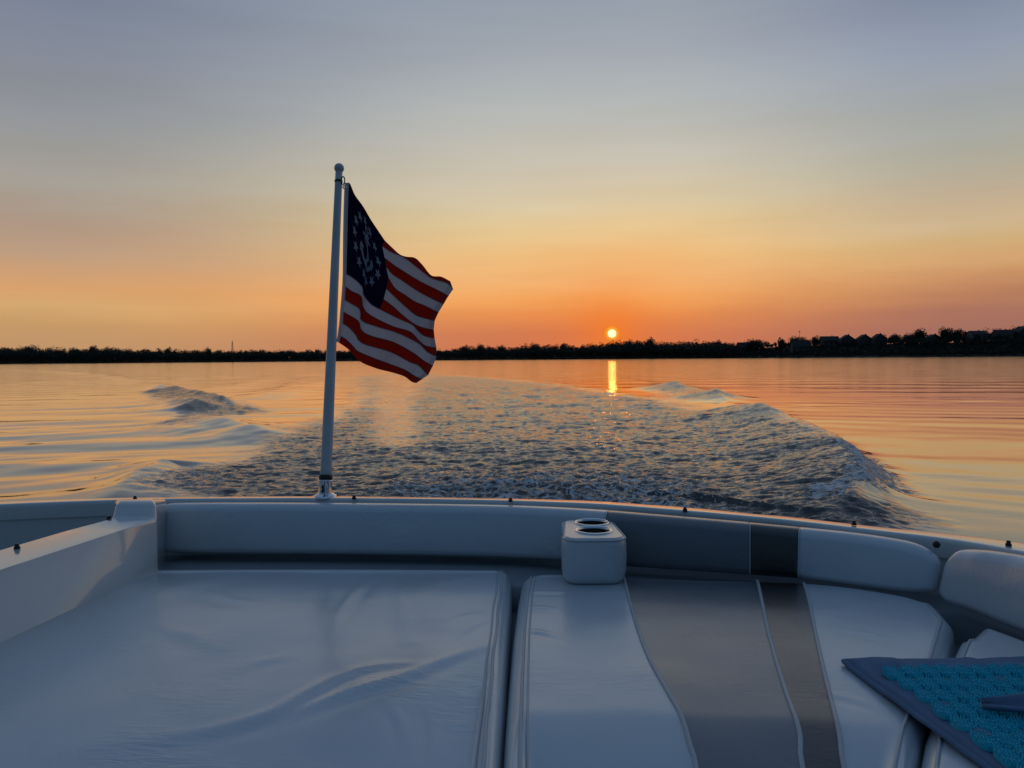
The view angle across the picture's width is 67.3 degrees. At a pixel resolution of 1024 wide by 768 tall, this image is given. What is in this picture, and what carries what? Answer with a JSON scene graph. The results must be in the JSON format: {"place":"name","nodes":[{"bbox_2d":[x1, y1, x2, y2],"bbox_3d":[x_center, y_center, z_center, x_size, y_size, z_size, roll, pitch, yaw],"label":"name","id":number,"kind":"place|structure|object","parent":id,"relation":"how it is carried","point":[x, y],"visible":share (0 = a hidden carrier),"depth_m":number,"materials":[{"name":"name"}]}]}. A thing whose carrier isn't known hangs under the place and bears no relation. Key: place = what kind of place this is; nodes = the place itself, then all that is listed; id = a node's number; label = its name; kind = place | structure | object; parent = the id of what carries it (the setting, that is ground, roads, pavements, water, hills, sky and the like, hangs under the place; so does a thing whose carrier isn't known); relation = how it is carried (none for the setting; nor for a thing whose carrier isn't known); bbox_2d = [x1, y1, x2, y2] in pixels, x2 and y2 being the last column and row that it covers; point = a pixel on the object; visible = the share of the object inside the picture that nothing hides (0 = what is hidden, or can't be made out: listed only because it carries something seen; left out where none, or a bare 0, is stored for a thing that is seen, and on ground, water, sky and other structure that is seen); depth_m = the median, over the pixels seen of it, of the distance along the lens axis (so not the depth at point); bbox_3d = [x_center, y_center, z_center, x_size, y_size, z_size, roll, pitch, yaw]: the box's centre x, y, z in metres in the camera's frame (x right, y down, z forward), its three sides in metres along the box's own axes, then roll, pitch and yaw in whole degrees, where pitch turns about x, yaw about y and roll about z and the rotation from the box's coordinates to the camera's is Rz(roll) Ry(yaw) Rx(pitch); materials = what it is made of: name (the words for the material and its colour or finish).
{"place":"outdoors","nodes":[
{"label":"outdoors","id":0,"kind":"place"},
{"bbox_2d":[0,356,1023,542],"bbox_3d":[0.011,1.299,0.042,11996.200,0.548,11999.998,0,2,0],"label":"water","id":1,"kind":"structure","parent":0,"point":[931,444],"depth_m":14.77,"materials":[{"name":"liquid"}]},
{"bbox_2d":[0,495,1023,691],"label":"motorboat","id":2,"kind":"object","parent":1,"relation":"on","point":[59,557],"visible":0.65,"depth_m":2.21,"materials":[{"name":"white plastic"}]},
{"bbox_2d":[0,570,511,767],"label":"sun pad","id":3,"kind":"object","parent":2,"relation":"on","point":[286,669],"visible":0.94,"depth_m":1.48,"materials":[{"name":"white leather"}]},
{"bbox_2d":[313,163,343,498],"bbox_3d":[-0.621,-0.197,2.602,0.081,1.138,0.227,0,2,0],"label":"flagpole","id":4,"kind":"object","parent":2,"relation":"on","point":[325,480],"visible":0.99,"depth_m":2.59,"materials":[{"name":"metal"}]},
{"bbox_2d":[334,176,344,184],"bbox_3d":[-0.598,-0.706,2.674,0.039,0.032,0.029,0,2,0],"label":"flag clip","id":5,"kind":"object","parent":4,"relation":"attached to","point":[341,180],"visible":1,"depth_m":2.67,"materials":[{"name":"grey"}]},
{"bbox_2d":[337,183,452,382],"bbox_3d":[-0.431,-0.355,2.805,0.517,0.707,0.088,-2,3,-41],"label":"flag","id":6,"kind":"object","parent":4,"relation":"attached to","point":[392,301],"visible":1,"depth_m":2.77,"materials":[{"name":"multicoloured fabric"}]},
{"bbox_2d":[166,502,940,592],"bbox_3d":[-0.005,0.460,2.307,2.299,0.158,0.236,0,2,13],"label":"backrest bolster","id":7,"kind":"object","parent":2,"relation":"on","point":[659,541],"visible":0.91,"depth_m":2.34,"materials":[{"name":"white leather"}]},
{"bbox_2d":[503,575,954,767],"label":"seat cushion","id":8,"kind":"object","parent":2,"relation":"on","point":[638,673],"visible":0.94,"depth_m":1.46,"materials":[{"name":"white leather"}]},
{"bbox_2d":[561,518,626,583],"bbox_3d":[0.221,0.467,2.162,0.177,0.132,0.256,0,2,0],"label":"cup holder box","id":9,"kind":"object","parent":8,"relation":"on","point":[593,550],"visible":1,"depth_m":2.04,"materials":[{"name":"white plastic"}]},
{"bbox_2d":[921,629,1023,767],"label":"seat cushion","id":10,"kind":"object","parent":2,"relation":"on","point":[940,752],"visible":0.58,"depth_m":1.55,"materials":[{"name":"white leather"}]},
{"bbox_2d":[841,656,1023,767],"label":"acupressure mat","id":11,"kind":"object","parent":10,"relation":"on","point":[972,708],"visible":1,"depth_m":1.30,"materials":[{"name":"plastic"}]},
{"bbox_2d":[939,549,1023,630],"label":"backrest bolster","id":12,"kind":"object","parent":2,"relation":"on","point":[988,583],"visible":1,"depth_m":1.78,"materials":[{"name":"white leather"}]},
{"bbox_2d":[0,343,1023,363],"bbox_3d":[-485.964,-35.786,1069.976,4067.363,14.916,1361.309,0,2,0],"label":"shore land","id":13,"kind":"structure","parent":0,"point":[521,358],"depth_m":871.72,"materials":[{"name":"black plant"}]},
{"bbox_2d":[0,325,1023,362],"bbox_3d":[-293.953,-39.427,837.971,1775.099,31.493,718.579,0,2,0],"label":"treeline","id":14,"kind":"object","parent":13,"relation":"on","point":[640,348],"visible":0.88,"depth_m":894.27,"materials":[{"name":"black plant"}]},
{"bbox_2d":[646,337,655,346],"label":"broadleaf tree","id":15,"kind":"object","parent":13,"relation":"on","point":[652,341],"visible":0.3,"depth_m":891.33,"materials":[{"name":"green plant"}]},
{"bbox_2d":[736,342,751,351],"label":"house","id":16,"kind":"structure","parent":13,"relation":"on","point":[740,345],"depth_m":800.59,"materials":[{"name":"black"}]},
{"bbox_2d":[741,339,766,351],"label":"broadleaf tree","id":17,"kind":"object","parent":13,"relation":"on","point":[753,344],"visible":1,"depth_m":779.29,"materials":[{"name":"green plant"}]},
{"bbox_2d":[777,337,785,349],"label":"broadleaf tree","id":18,"kind":"object","parent":13,"relation":"on","point":[782,343],"visible":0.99,"depth_m":756.35,"materials":[{"name":"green plant"}]},
{"bbox_2d":[788,336,806,341],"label":"broadleaf tree","id":19,"kind":"object","parent":13,"relation":"on","point":[796,338],"visible":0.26,"depth_m":753.86,"materials":[{"name":"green plant"}]},
{"bbox_2d":[789,340,810,353],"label":"house","id":20,"kind":"structure","parent":13,"relation":"on","point":[800,345],"depth_m":729.90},
{"bbox_2d":[810,335,820,346],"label":"broadleaf tree","id":21,"kind":"object","parent":13,"relation":"on","point":[815,341],"visible":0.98,"depth_m":738.29,"materials":[{"name":"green plant"}]},
{"bbox_2d":[819,335,838,345],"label":"house","id":22,"kind":"structure","parent":13,"relation":"on","point":[830,340],"depth_m":747.13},
{"bbox_2d":[838,334,854,345],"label":"house","id":23,"kind":"structure","parent":13,"relation":"on","point":[846,338],"depth_m":727.68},
{"bbox_2d":[854,334,870,346],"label":"house","id":24,"kind":"structure","parent":13,"relation":"on","point":[861,339],"depth_m":717.08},
{"bbox_2d":[870,333,886,343],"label":"house","id":25,"kind":"structure","parent":13,"relation":"on","point":[879,338],"depth_m":707.60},
{"bbox_2d":[904,332,920,340],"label":"broadleaf tree","id":26,"kind":"object","parent":13,"relation":"on","point":[907,336],"visible":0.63,"depth_m":682.36,"materials":[{"name":"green plant"}]},
{"bbox_2d":[914,329,928,344],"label":"broadleaf tree","id":27,"kind":"object","parent":13,"relation":"on","point":[921,333],"visible":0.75,"depth_m":682.23,"materials":[{"name":"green plant"}]},
{"bbox_2d":[924,333,941,340],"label":"house","id":28,"kind":"structure","parent":13,"relation":"on","point":[932,336],"depth_m":671.62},
{"bbox_2d":[938,326,954,339],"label":"broadleaf tree","id":29,"kind":"object","parent":13,"relation":"on","point":[945,333],"visible":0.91,"depth_m":665.23,"materials":[{"name":"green plant"}]},
{"bbox_2d":[953,329,965,338],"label":"broadleaf tree","id":30,"kind":"object","parent":13,"relation":"on","point":[960,333],"visible":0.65,"depth_m":660.17,"materials":[{"name":"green plant"}]},
{"bbox_2d":[966,330,987,343],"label":"house","id":31,"kind":"structure","parent":13,"relation":"on","point":[973,334],"depth_m":643.90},
{"bbox_2d":[989,329,1014,343],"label":"house","id":32,"kind":"structure","parent":13,"relation":"on","point":[997,332],"depth_m":632.38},
{"bbox_2d":[1014,325,1023,338],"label":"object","id":33,"kind":"structure","parent":13,"relation":"on","point":[1019,329],"depth_m":629.88,"materials":[{"name":"black"}]},
{"bbox_2d":[0,0,1023,357],"label":"sky","id":34,"kind":"structure","parent":0,"point":[576,173],"materials":[{"name":"orange"}]}
]}

